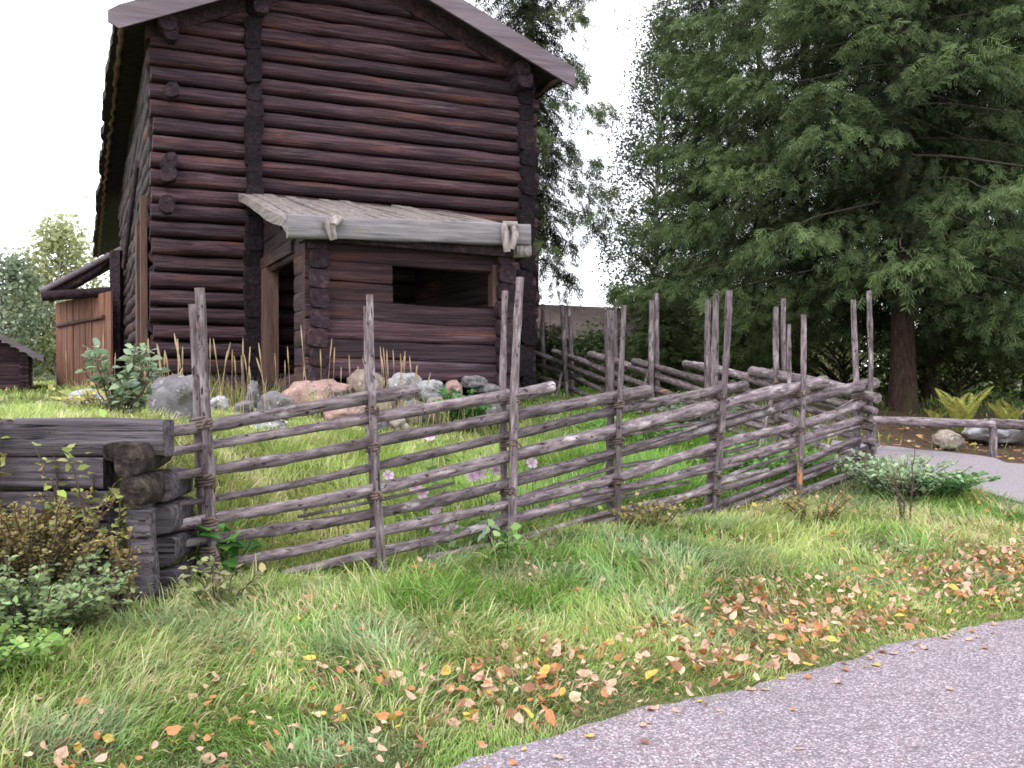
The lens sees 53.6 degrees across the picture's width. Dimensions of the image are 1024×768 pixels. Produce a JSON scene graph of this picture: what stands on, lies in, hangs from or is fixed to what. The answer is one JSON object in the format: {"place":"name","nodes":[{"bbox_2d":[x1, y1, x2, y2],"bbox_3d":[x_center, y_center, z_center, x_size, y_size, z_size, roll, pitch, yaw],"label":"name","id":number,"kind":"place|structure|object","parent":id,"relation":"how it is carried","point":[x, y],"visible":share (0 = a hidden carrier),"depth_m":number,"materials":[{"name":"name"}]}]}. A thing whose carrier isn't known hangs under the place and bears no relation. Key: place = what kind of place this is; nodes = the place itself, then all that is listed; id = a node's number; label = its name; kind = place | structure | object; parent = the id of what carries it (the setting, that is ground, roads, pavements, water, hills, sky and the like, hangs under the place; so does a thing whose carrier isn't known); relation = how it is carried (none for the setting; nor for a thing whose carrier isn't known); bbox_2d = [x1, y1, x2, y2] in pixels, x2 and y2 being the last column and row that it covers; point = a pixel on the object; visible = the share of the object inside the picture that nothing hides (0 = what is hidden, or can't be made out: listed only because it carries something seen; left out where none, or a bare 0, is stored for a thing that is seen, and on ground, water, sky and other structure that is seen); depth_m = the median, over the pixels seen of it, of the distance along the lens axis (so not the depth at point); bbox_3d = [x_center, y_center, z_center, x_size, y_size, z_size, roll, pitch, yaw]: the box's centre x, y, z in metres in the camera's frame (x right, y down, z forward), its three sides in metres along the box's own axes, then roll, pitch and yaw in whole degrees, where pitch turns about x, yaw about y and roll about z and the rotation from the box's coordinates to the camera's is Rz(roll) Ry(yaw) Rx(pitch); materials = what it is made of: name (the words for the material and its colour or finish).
{"place":"outdoors","nodes":[
{"label":"outdoors","id":0,"kind":"place"},
{"bbox_2d":[0,0,1015,367],"label":"sky","id":1,"kind":"structure","parent":0,"point":[54,53],"materials":[{"name":"white"}]},
{"bbox_2d":[0,368,1023,767],"bbox_3d":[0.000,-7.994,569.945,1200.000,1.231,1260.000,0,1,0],"label":"ground","id":2,"kind":"structure","parent":0,"point":[922,442],"depth_m":5.73,"materials":[{"name":"soil"}]},
{"bbox_2d":[0,418,13,526],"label":"sapling","id":3,"kind":"object","parent":2,"relation":"on","point":[2,461],"visible":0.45,"depth_m":6.09,"materials":[{"name":"green plant"}]},
{"bbox_2d":[0,334,46,391],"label":"barn","id":4,"kind":"structure","parent":2,"relation":"on","point":[16,367],"depth_m":23.10,"materials":[{"name":"wood"}]},
{"bbox_2d":[0,240,58,378],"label":"birch tree","id":5,"kind":"object","parent":2,"relation":"on","point":[11,263],"visible":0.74,"depth_m":39.78,"materials":[{"name":"green plant"}]},
{"bbox_2d":[0,500,59,570],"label":"rose bush","id":6,"kind":"object","parent":2,"relation":"on","point":[37,526],"visible":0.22,"depth_m":5.84,"materials":[{"name":"brown plant"}]},
{"bbox_2d":[0,266,67,379],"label":"birch tree","id":7,"kind":"object","parent":2,"relation":"on","point":[44,375],"visible":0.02,"depth_m":45.99,"materials":[{"name":"green plant"}]},
{"bbox_2d":[0,618,76,678],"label":"nettle patch","id":8,"kind":"object","parent":2,"relation":"on","point":[17,642],"visible":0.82,"depth_m":4.80,"materials":[{"name":"green plant"}]},
{"bbox_2d":[0,195,109,380],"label":"birch tree","id":9,"kind":"object","parent":2,"relation":"on","point":[58,233],"visible":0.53,"depth_m":41.44,"materials":[{"name":"green plant"}]},
{"bbox_2d":[0,487,127,607],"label":"rose bush","id":10,"kind":"object","parent":2,"relation":"on","point":[27,550],"visible":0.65,"depth_m":5.70,"materials":[{"name":"brown plant"}]},
{"bbox_2d":[0,548,141,645],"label":"nettle patch","id":11,"kind":"object","parent":2,"relation":"on","point":[87,585],"visible":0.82,"depth_m":5.21,"materials":[{"name":"green plant"}]},
{"bbox_2d":[0,564,153,636],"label":"nettle patch","id":12,"kind":"object","parent":2,"relation":"on","point":[103,601],"visible":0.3,"depth_m":5.32,"materials":[{"name":"green plant"}]},
{"bbox_2d":[31,408,122,580],"bbox_3d":[-2.585,0.714,6.007,0.494,1.120,0.529,0,1,-12],"label":"sapling","id":13,"kind":"object","parent":2,"relation":"on","point":[102,413],"visible":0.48,"depth_m":5.97,"materials":[{"name":"green plant"}]},
{"bbox_2d":[39,247,123,384],"bbox_3d":[-11.386,-1.657,26.803,1.964,3.733,3.442,0,1,-23],"label":"lean to shed","id":14,"kind":"object","parent":2,"relation":"on","point":[65,287],"visible":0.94,"depth_m":25.56,"materials":[{"name":"wood"}]},
{"bbox_2d":[55,291,112,386],"bbox_3d":[-11.132,-1.103,26.229,3.192,2.438,0.154,1,1,43],"label":"plank door","id":15,"kind":"structure","parent":14,"relation":"attached to","point":[81,322],"depth_m":26.29,"materials":[{"name":"wood"}]},
{"bbox_2d":[62,388,104,406],"bbox_3d":[-5.468,0.193,13.040,0.577,0.282,0.530,0,1,9],"label":"stone","id":16,"kind":"object","parent":2,"relation":"on","point":[80,392],"visible":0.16,"depth_m":12.88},
{"bbox_2d":[48,382,120,410],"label":"mugwort","id":17,"kind":"object","parent":2,"relation":"on","point":[84,398],"visible":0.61,"depth_m":9.17,"materials":[{"name":"yellow plant"}]},
{"bbox_2d":[57,443,139,596],"bbox_3d":[-2.384,0.815,5.973,0.347,0.944,0.552,1,1,41],"label":"sapling","id":18,"kind":"object","parent":2,"relation":"on","point":[67,450],"visible":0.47,"depth_m":5.92,"materials":[{"name":"green plant"}]},
{"bbox_2d":[0,417,198,606],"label":"log retaining wall","id":19,"kind":"structure","parent":2,"relation":"on","point":[134,453],"depth_m":6.15,"materials":[{"name":"wood"}]},
{"bbox_2d":[75,337,170,415],"bbox_3d":[-2.846,-0.034,7.418,0.617,0.616,0.521,0,1,27],"label":"shrub","id":20,"kind":"object","parent":2,"relation":"on","point":[134,382],"visible":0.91,"depth_m":7.39,"materials":[{"name":"green plant"}]},
{"bbox_2d":[102,524,143,618],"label":"rose bush","id":21,"kind":"object","parent":2,"relation":"on","point":[113,549],"visible":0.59,"depth_m":5.73,"materials":[{"name":"brown plant"}]},
{"bbox_2d":[147,374,192,423],"bbox_3d":[-2.768,0.149,8.368,0.466,0.466,0.374,0,1,-16],"label":"stone","id":22,"kind":"object","parent":2,"relation":"on","point":[174,393],"visible":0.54,"depth_m":8.25,"materials":[{"name":"stone"}]},
{"bbox_2d":[210,395,228,409],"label":"stone","id":23,"kind":"object","parent":2,"relation":"on","point":[215,401],"visible":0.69,"depth_m":12.76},
{"bbox_2d":[175,555,265,611],"bbox_3d":[-1.753,1.140,5.874,0.510,0.328,0.528,-1,1,-35],"label":"dock plant","id":24,"kind":"object","parent":2,"relation":"on","point":[218,582],"visible":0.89,"depth_m":5.83,"materials":[{"name":"green plant"}]},
{"bbox_2d":[195,518,267,579],"bbox_3d":[-1.896,1.070,6.785,0.558,0.435,0.776,0,1,0],"label":"dock plant","id":25,"kind":"object","parent":2,"relation":"on","point":[229,550],"visible":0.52,"depth_m":6.67,"materials":[{"name":"green plant"}]},
{"bbox_2d":[233,400,253,413],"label":"stone","id":26,"kind":"object","parent":2,"relation":"on","point":[248,404],"visible":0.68,"depth_m":12.14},
{"bbox_2d":[245,380,260,408],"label":"stone","id":27,"kind":"object","parent":2,"relation":"on","point":[255,396],"visible":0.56,"depth_m":13.90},
{"bbox_2d":[248,420,287,429],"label":"stone","id":28,"kind":"object","parent":2,"relation":"on","point":[279,423],"visible":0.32,"depth_m":10.26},
{"bbox_2d":[256,390,294,419],"bbox_3d":[-2.832,0.268,12.133,0.464,0.382,0.340,0,1,-13],"label":"stone","id":29,"kind":"object","parent":2,"relation":"on","point":[276,399],"visible":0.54,"depth_m":12.02,"materials":[{"name":"stone"}]},
{"bbox_2d":[282,378,351,416],"bbox_3d":[-2.553,0.187,13.393,0.862,0.524,0.781,0,1,11],"label":"stone","id":30,"kind":"object","parent":2,"relation":"on","point":[297,387],"visible":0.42,"depth_m":13.13,"materials":[{"name":"stone"}]},
{"bbox_2d":[93,0,574,401],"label":"log house","id":31,"kind":"structure","parent":2,"relation":"on","point":[276,176],"depth_m":16.86,"materials":[{"name":"brown wood"}]},
{"bbox_2d":[324,405,365,428],"bbox_3d":[-2.000,0.394,12.363,0.557,0.334,0.585,0,1,12],"label":"stone","id":32,"kind":"object","parent":2,"relation":"on","point":[332,414],"visible":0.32,"depth_m":12.11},
{"bbox_2d":[365,421,389,432],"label":"stone","id":33,"kind":"object","parent":2,"relation":"on","point":[381,425],"visible":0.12,"depth_m":11.97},
{"bbox_2d":[377,400,402,409],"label":"stone","id":34,"kind":"object","parent":2,"relation":"on","point":[394,403],"visible":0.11,"depth_m":13.36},
{"bbox_2d":[346,368,384,393],"bbox_3d":[-2.003,0.026,13.721,0.553,0.494,0.437,0,1,9],"label":"stone","id":35,"kind":"object","parent":34,"relation":"on","point":[355,381],"visible":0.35,"depth_m":13.56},
{"bbox_2d":[386,419,409,430],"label":"stone","id":36,"kind":"object","parent":2,"relation":"on","point":[400,424],"visible":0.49,"depth_m":12.19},
{"bbox_2d":[383,470,421,533],"bbox_3d":[-0.916,0.966,8.251,0.392,0.531,0.233,0,1,0],"label":"mallow","id":37,"kind":"object","parent":2,"relation":"on","point":[390,476],"visible":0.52,"depth_m":8.25,"materials":[{"name":"pink plant"}]},
{"bbox_2d":[385,372,421,400],"bbox_3d":[-1.495,0.037,13.936,0.522,0.433,0.484,0,1,16],"label":"stone","id":38,"kind":"object","parent":2,"relation":"on","point":[406,377],"visible":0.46,"depth_m":13.79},
{"bbox_2d":[402,399,428,426],"bbox_3d":[-1.285,0.400,13.258,0.419,0.401,0.327,0,1,-11],"label":"stone","id":39,"kind":"object","parent":2,"relation":"on","point":[411,402],"visible":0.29,"depth_m":13.15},
{"bbox_2d":[417,487,442,532],"bbox_3d":[-0.707,1.037,8.252,0.265,0.397,0.221,-1,1,-39],"label":"mallow","id":40,"kind":"object","parent":2,"relation":"on","point":[432,510],"visible":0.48,"depth_m":8.24,"materials":[{"name":"pink plant"}]},
{"bbox_2d":[418,379,443,401],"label":"stone","id":41,"kind":"object","parent":2,"relation":"on","point":[433,388],"visible":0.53,"depth_m":13.94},
{"bbox_2d":[426,397,442,423],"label":"stone","id":42,"kind":"object","parent":2,"relation":"on","point":[430,399],"visible":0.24,"depth_m":13.72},
{"bbox_2d":[424,436,450,496],"bbox_3d":[-0.701,0.765,8.883,0.244,0.741,0.243,1,1,38],"label":"mallow","id":43,"kind":"object","parent":2,"relation":"on","point":[432,468],"visible":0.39,"depth_m":8.85,"materials":[{"name":"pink plant"}]},
{"bbox_2d":[430,523,464,551],"bbox_3d":[-0.526,1.204,7.938,0.331,0.303,0.183,0,1,21],"label":"mallow","id":44,"kind":"object","parent":2,"relation":"on","point":[452,527],"visible":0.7,"depth_m":7.91,"materials":[{"name":"pink plant"}]},
{"bbox_2d":[432,387,491,431],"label":"currant bush","id":45,"kind":"object","parent":2,"relation":"on","point":[480,410],"visible":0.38,"depth_m":13.21,"materials":[{"name":"green plant"}]},
{"bbox_2d":[466,465,500,525],"bbox_3d":[-0.249,0.948,8.297,0.298,0.596,0.215,0,1,24],"label":"mallow","id":46,"kind":"object","parent":2,"relation":"on","point":[480,473],"visible":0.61,"depth_m":8.31,"materials":[{"name":"pink plant"}]},
{"bbox_2d":[473,509,501,551],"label":"bindweed","id":47,"kind":"object","parent":2,"relation":"on","point":[487,530],"visible":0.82,"depth_m":7.92,"materials":[{"name":"green plant"}]},
{"bbox_2d":[476,383,508,393],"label":"stone","id":48,"kind":"object","parent":2,"relation":"on","point":[489,387],"visible":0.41,"depth_m":14.26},
{"bbox_2d":[460,375,487,388],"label":"stone","id":49,"kind":"object","parent":48,"relation":"on","point":[471,382],"visible":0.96,"depth_m":14.20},
{"bbox_2d":[485,403,508,426],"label":"stone","id":50,"kind":"object","parent":2,"relation":"on","point":[494,410],"visible":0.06,"depth_m":13.96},
{"bbox_2d":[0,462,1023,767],"bbox_3d":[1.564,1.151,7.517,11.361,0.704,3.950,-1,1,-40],"label":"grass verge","id":51,"kind":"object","parent":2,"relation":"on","point":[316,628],"depth_m":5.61,"materials":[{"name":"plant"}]},
{"bbox_2d":[53,744,69,762],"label":"fallen leaf","id":52,"kind":"object","parent":51,"relation":"on","point":[63,750],"visible":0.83,"depth_m":3.92,"materials":[{"name":"beige plant"}]},
{"bbox_2d":[94,752,107,762],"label":"fallen leaf","id":53,"kind":"object","parent":51,"relation":"on","point":[101,757],"visible":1,"depth_m":3.83,"materials":[{"name":"beige plant"}]},
{"bbox_2d":[102,733,115,742],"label":"fallen leaf","id":54,"kind":"object","parent":51,"relation":"on","point":[107,736],"visible":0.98,"depth_m":4.09,"materials":[{"name":"yellow plant"}]},
{"bbox_2d":[165,725,181,734],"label":"fallen leaf","id":55,"kind":"object","parent":51,"relation":"on","point":[173,730],"visible":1,"depth_m":4.12,"materials":[{"name":"orange plant"}]},
{"bbox_2d":[201,752,218,763],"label":"fallen leaf","id":56,"kind":"object","parent":51,"relation":"on","point":[207,755],"visible":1,"depth_m":3.98,"materials":[{"name":"beige plant"}]},
{"bbox_2d":[375,711,389,719],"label":"fallen leaf","id":57,"kind":"object","parent":51,"relation":"on","point":[381,716],"visible":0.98,"depth_m":4.40,"materials":[{"name":"orange plant"}]},
{"bbox_2d":[448,718,461,726],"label":"fallen leaf","id":58,"kind":"object","parent":51,"relation":"on","point":[456,722],"visible":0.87,"depth_m":4.43,"materials":[{"name":"beige plant"}]},
{"bbox_2d":[464,698,475,706],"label":"fallen leaf","id":59,"kind":"object","parent":51,"relation":"on","point":[469,703],"visible":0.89,"depth_m":4.62,"materials":[{"name":"beige plant"}]},
{"bbox_2d":[504,707,518,719],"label":"fallen leaf","id":60,"kind":"object","parent":51,"relation":"on","point":[510,712],"visible":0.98,"depth_m":4.56,"materials":[{"name":"brown plant"}]},
{"bbox_2d":[513,710,523,722],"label":"fallen leaf","id":61,"kind":"object","parent":51,"relation":"on","point":[518,716],"visible":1,"depth_m":4.45,"materials":[{"name":"beige plant"}]},
{"bbox_2d":[544,706,554,725],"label":"fallen leaf","id":62,"kind":"object","parent":51,"relation":"on","point":[549,715],"visible":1,"depth_m":4.46,"materials":[{"name":"orange plant"}]},
{"bbox_2d":[0,365,1023,576],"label":"meadow grass","id":63,"kind":"structure","parent":2,"relation":"on","point":[278,474],"depth_m":9.62,"materials":[{"name":"plant"}]},
{"bbox_2d":[488,519,535,557],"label":"bindweed","id":64,"kind":"object","parent":2,"relation":"on","point":[504,539],"visible":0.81,"depth_m":7.59,"materials":[{"name":"green plant"}]},
{"bbox_2d":[2,414,1023,711],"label":"leaf litter","id":65,"kind":"object","parent":2,"relation":"on","point":[686,648],"visible":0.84,"depth_m":5.96,"materials":[{"name":"orange plant"}]},
{"bbox_2d":[10,304,1020,375],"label":"distant woods","id":66,"kind":"object","parent":2,"relation":"on","point":[865,359],"visible":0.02,"depth_m":59.86,"materials":[{"name":"green plant"}]},
{"bbox_2d":[166,277,879,580],"bbox_3d":[0.940,0.242,9.008,8.635,2.524,0.320,-1,1,-40],"label":"roundpole fence","id":67,"kind":"object","parent":2,"relation":"on","point":[203,425],"visible":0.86,"depth_m":8.18,"materials":[{"name":"grey wood"}]},
{"bbox_2d":[526,458,548,508],"bbox_3d":[0.168,0.920,8.999,0.278,0.532,0.213,0,1,17],"label":"mallow","id":68,"kind":"object","parent":2,"relation":"on","point":[531,462],"visible":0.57,"depth_m":9.01,"materials":[{"name":"pink plant"}]},
{"bbox_2d":[470,0,625,307],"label":"spruce tree","id":69,"kind":"object","parent":2,"relation":"on","point":[532,12],"visible":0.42,"depth_m":29.43,"materials":[{"name":"green plant"}]},
{"bbox_2d":[534,321,585,392],"bbox_3d":[0.983,-0.572,23.971,1.906,2.272,1.640,-1,1,-33],"label":"young spruce","id":70,"kind":"object","parent":2,"relation":"on","point":[553,336],"visible":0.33,"depth_m":23.82,"materials":[{"name":"green plant"}]},
{"bbox_2d":[535,304,675,387],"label":"barn","id":71,"kind":"structure","parent":2,"relation":"on","point":[582,314],"depth_m":29.61,"materials":[{"name":"wood"}]},
{"bbox_2d":[538,314,688,388],"bbox_3d":[2.631,-0.673,26.357,4.201,3.087,3.990,0,1,0],"label":"bush","id":72,"kind":"object","parent":2,"relation":"on","point":[597,346],"visible":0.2,"depth_m":26.09,"materials":[{"name":"green plant"}]},
{"bbox_2d":[573,416,688,443],"bbox_3d":[1.726,0.633,13.263,1.839,0.443,2.168,0,1,0],"label":"weed row","id":73,"kind":"object","parent":2,"relation":"on","point":[598,423],"visible":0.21,"depth_m":13.07,"materials":[{"name":"green plant"}]},
{"bbox_2d":[597,492,696,531],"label":"dry weed","id":74,"kind":"object","parent":2,"relation":"on","point":[644,513],"visible":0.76,"depth_m":8.54,"materials":[{"name":"brown plant"}]},
{"bbox_2d":[585,0,709,328],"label":"birch tree","id":75,"kind":"object","parent":2,"relation":"on","point":[656,91],"visible":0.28,"depth_m":32.70,"materials":[{"name":"green plant"}]},
{"bbox_2d":[618,270,703,393],"bbox_3d":[3.560,-0.974,23.348,2.433,3.560,2.025,1,1,44],"label":"young spruce","id":76,"kind":"object","parent":2,"relation":"on","point":[676,332],"visible":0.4,"depth_m":23.25,"materials":[{"name":"green plant"}]},
{"bbox_2d":[605,0,792,387],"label":"spruce tree","id":77,"kind":"object","parent":2,"relation":"on","point":[662,178],"visible":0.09,"depth_m":28.58,"materials":[{"name":"green plant"}]},
{"bbox_2d":[655,399,752,426],"bbox_3d":[3.005,0.455,15.486,1.808,0.528,1.744,1,1,34],"label":"weed row","id":78,"kind":"object","parent":2,"relation":"on","point":[678,405],"visible":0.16,"depth_m":15.39,"materials":[{"name":"green plant"}]},
{"bbox_2d":[533,293,881,462],"bbox_3d":[1.999,-0.420,18.080,0.692,2.721,14.086,0,1,-16],"label":"roundpole fence","id":79,"kind":"object","parent":2,"relation":"on","point":[651,369],"visible":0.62,"depth_m":16.10,"materials":[{"name":"grey wood"}]},
{"bbox_2d":[623,307,793,388],"bbox_3d":[4.721,-0.808,25.689,4.629,2.982,4.711,-1,1,-37],"label":"bush","id":80,"kind":"object","parent":2,"relation":"on","point":[694,335],"visible":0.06,"depth_m":25.55,"materials":[{"name":"green plant"}]},
{"bbox_2d":[681,0,842,381],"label":"spruce tree","id":81,"kind":"object","parent":2,"relation":"on","point":[763,62],"visible":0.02,"depth_m":35.69,"materials":[{"name":"green plant"}]},
{"bbox_2d":[694,442,839,473],"bbox_3d":[2.841,0.887,11.854,1.797,0.431,1.620,0,1,-24],"label":"weed row","id":82,"kind":"object","parent":2,"relation":"on","point":[773,464],"visible":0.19,"depth_m":11.54,"materials":[{"name":"green plant"}]},
{"bbox_2d":[731,328,851,386],"bbox_3d":[8.308,-1.134,31.214,4.112,3.696,4.451,1,1,39],"label":"bush","id":83,"kind":"object","parent":2,"relation":"on","point":[820,372],"visible":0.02,"depth_m":30.99,"materials":[{"name":"green plant"}]},
{"bbox_2d":[595,0,1023,413],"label":"spruce tree","id":84,"kind":"object","parent":2,"relation":"on","point":[895,105],"visible":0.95,"depth_m":19.03,"materials":[{"name":"green plant"}]},
{"bbox_2d":[772,487,855,527],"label":"dry weed","id":85,"kind":"object","parent":2,"relation":"on","point":[830,509],"visible":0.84,"depth_m":9.01,"materials":[{"name":"brown plant"}]},
{"bbox_2d":[607,0,1021,390],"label":"spruce tree","id":86,"kind":"object","parent":2,"relation":"on","point":[677,97],"visible":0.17,"depth_m":24.59,"materials":[{"name":"green plant"}]},
{"bbox_2d":[756,317,920,392],"bbox_3d":[8.840,-0.892,27.155,5.209,3.046,4.930,0,1,0],"label":"bush","id":87,"kind":"object","parent":2,"relation":"on","point":[844,374],"visible":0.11,"depth_m":26.77,"materials":[{"name":"green plant"}]},
{"bbox_2d":[744,0,1023,401],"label":"spruce tree","id":88,"kind":"object","parent":2,"relation":"on","point":[926,392],"visible":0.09,"depth_m":21.80,"materials":[{"name":"green plant"}]},
{"bbox_2d":[885,444,918,525],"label":"mugwort","id":89,"kind":"object","parent":2,"relation":"on","point":[896,497],"visible":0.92,"depth_m":9.14,"materials":[{"name":"green plant"}]},
{"bbox_2d":[833,449,983,500],"bbox_3d":[4.123,0.970,10.757,1.408,0.495,1.575,0,1,0],"label":"mugwort","id":90,"kind":"object","parent":2,"relation":"on","point":[871,473],"visible":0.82,"depth_m":10.55,"materials":[{"name":"green plant"}]},
{"bbox_2d":[841,14,1004,383],"bbox_3d":[15.656,-8.563,33.982,8.324,18.835,7.969,0,1,0],"label":"spruce tree","id":91,"kind":"object","parent":2,"relation":"on","point":[919,330],"depth_m":34.68,"materials":[{"name":"green plant"}]},
{"bbox_2d":[924,408,946,427],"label":"fern","id":92,"kind":"object","parent":2,"relation":"on","point":[932,415],"visible":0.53,"depth_m":16.94,"materials":[{"name":"yellow plant"}]},
{"bbox_2d":[876,468,1001,498],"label":"mugwort","id":93,"kind":"object","parent":2,"relation":"on","point":[960,486],"visible":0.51,"depth_m":10.59,"materials":[{"name":"green plant"}]},
{"bbox_2d":[857,0,1023,400],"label":"spruce tree","id":94,"kind":"object","parent":2,"relation":"on","point":[992,350],"visible":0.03,"depth_m":23.14,"materials":[{"name":"green plant"}]},
{"bbox_2d":[861,326,1023,404],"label":"bush","id":95,"kind":"object","parent":2,"relation":"on","point":[951,384],"visible":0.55,"depth_m":23.74,"materials":[{"name":"green plant"}]},
{"bbox_2d":[931,429,964,450],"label":"stone","id":96,"kind":"object","parent":2,"relation":"on","point":[940,438],"visible":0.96,"depth_m":14.86,"materials":[{"name":"stone"}]},
{"bbox_2d":[873,416,1023,457],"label":"log barrier","id":97,"kind":"object","parent":2,"relation":"on","point":[993,425],"visible":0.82,"depth_m":14.02,"materials":[{"name":"grey wood"}]},
{"bbox_2d":[936,386,993,432],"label":"fern","id":98,"kind":"object","parent":2,"relation":"on","point":[954,411],"visible":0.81,"depth_m":16.18,"materials":[{"name":"yellow plant"}]},
{"bbox_2d":[939,306,1022,387],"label":"bush","id":99,"kind":"object","parent":2,"relation":"on","point":[1012,381],"visible":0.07,"depth_m":30.01,"materials":[{"name":"green plant"}]},
{"bbox_2d":[961,418,1023,443],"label":"stone","id":100,"kind":"object","parent":2,"relation":"on","point":[1004,436],"visible":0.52,"depth_m":15.36,"materials":[{"name":"stone"}]},
{"bbox_2d":[986,399,1023,419],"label":"fern","id":101,"kind":"object","parent":2,"relation":"on","point":[997,410],"visible":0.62,"depth_m":16.30,"materials":[{"name":"yellow plant"}]},
{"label":"stone","id":102,"kind":"object","parent":2,"relation":"on","visible":0},
{"bbox_2d":[444,380,462,398],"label":"stone","id":103,"kind":"object","parent":102,"relation":"on","point":[450,385],"visible":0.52,"depth_m":14.12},
{"bbox_2d":[452,617,1023,767],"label":"road","id":104,"kind":"structure","parent":0,"point":[903,707],"depth_m":4.56,"materials":[{"name":"asphalt"}]},
{"bbox_2d":[832,440,1023,502],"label":"path","id":105,"kind":"structure","parent":0,"point":[1010,480],"depth_m":13.19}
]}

